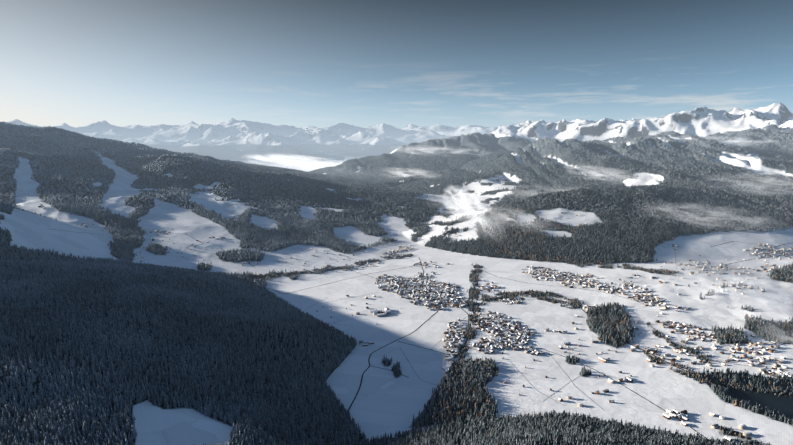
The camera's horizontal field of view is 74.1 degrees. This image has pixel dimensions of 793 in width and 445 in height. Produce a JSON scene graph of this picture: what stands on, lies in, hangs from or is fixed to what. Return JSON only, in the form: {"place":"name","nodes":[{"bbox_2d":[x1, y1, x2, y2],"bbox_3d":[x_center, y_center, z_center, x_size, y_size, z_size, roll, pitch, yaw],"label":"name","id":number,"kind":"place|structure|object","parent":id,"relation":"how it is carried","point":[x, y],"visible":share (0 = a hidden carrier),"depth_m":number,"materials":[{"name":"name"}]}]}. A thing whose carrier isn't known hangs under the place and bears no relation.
{"place":"outdoors","nodes":[
{"label":"outdoors","id":0,"kind":"place"},
{"bbox_2d":[0,102,792,444],"bbox_3d":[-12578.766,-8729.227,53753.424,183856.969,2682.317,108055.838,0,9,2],"label":"terrain","id":1,"kind":"structure","parent":0,"point":[386,402],"depth_m":4287.86,"materials":[{"name":"white snow"}]},
{"bbox_2d":[0,268,792,444],"bbox_3d":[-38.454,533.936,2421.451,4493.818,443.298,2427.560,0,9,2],"label":"forest","id":2,"kind":"object","parent":1,"relation":"on","point":[234,308],"visible":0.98,"depth_m":2164.71,"materials":[{"name":"green plant"}]},
{"bbox_2d":[0,122,792,231],"bbox_3d":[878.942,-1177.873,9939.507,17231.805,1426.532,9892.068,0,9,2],"label":"forest","id":3,"kind":"object","parent":1,"relation":"on","point":[382,192],"visible":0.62,"depth_m":8011.00,"materials":[{"name":"green plant"}]},
{"bbox_2d":[0,201,792,336],"bbox_3d":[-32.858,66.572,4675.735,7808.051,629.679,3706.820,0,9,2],"label":"forest","id":4,"kind":"object","parent":1,"relation":"on","point":[126,238],"visible":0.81,"depth_m":5099.37,"materials":[{"name":"green plant"}]},
{"bbox_2d":[38,181,792,441],"bbox_3d":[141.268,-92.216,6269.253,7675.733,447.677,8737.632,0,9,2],"label":"village houses","id":5,"kind":"structure","parent":1,"relation":"on","point":[497,341],"depth_m":3267.25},
{"bbox_2d":[52,229,788,439],"bbox_3d":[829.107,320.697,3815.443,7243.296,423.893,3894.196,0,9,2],"label":"valley roads","id":6,"kind":"structure","parent":1,"relation":"on","point":[510,361],"depth_m":2881.05,"materials":[{"name":"grey asphalt"}]},
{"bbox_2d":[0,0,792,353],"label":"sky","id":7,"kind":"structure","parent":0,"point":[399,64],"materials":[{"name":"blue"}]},
{"bbox_2d":[716,383,792,418],"bbox_3d":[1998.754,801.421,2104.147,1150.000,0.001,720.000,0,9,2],"label":"reservoir water","id":8,"kind":"structure","parent":0,"point":[783,404],"depth_m":2289.54,"materials":[{"name":"black liquid"}]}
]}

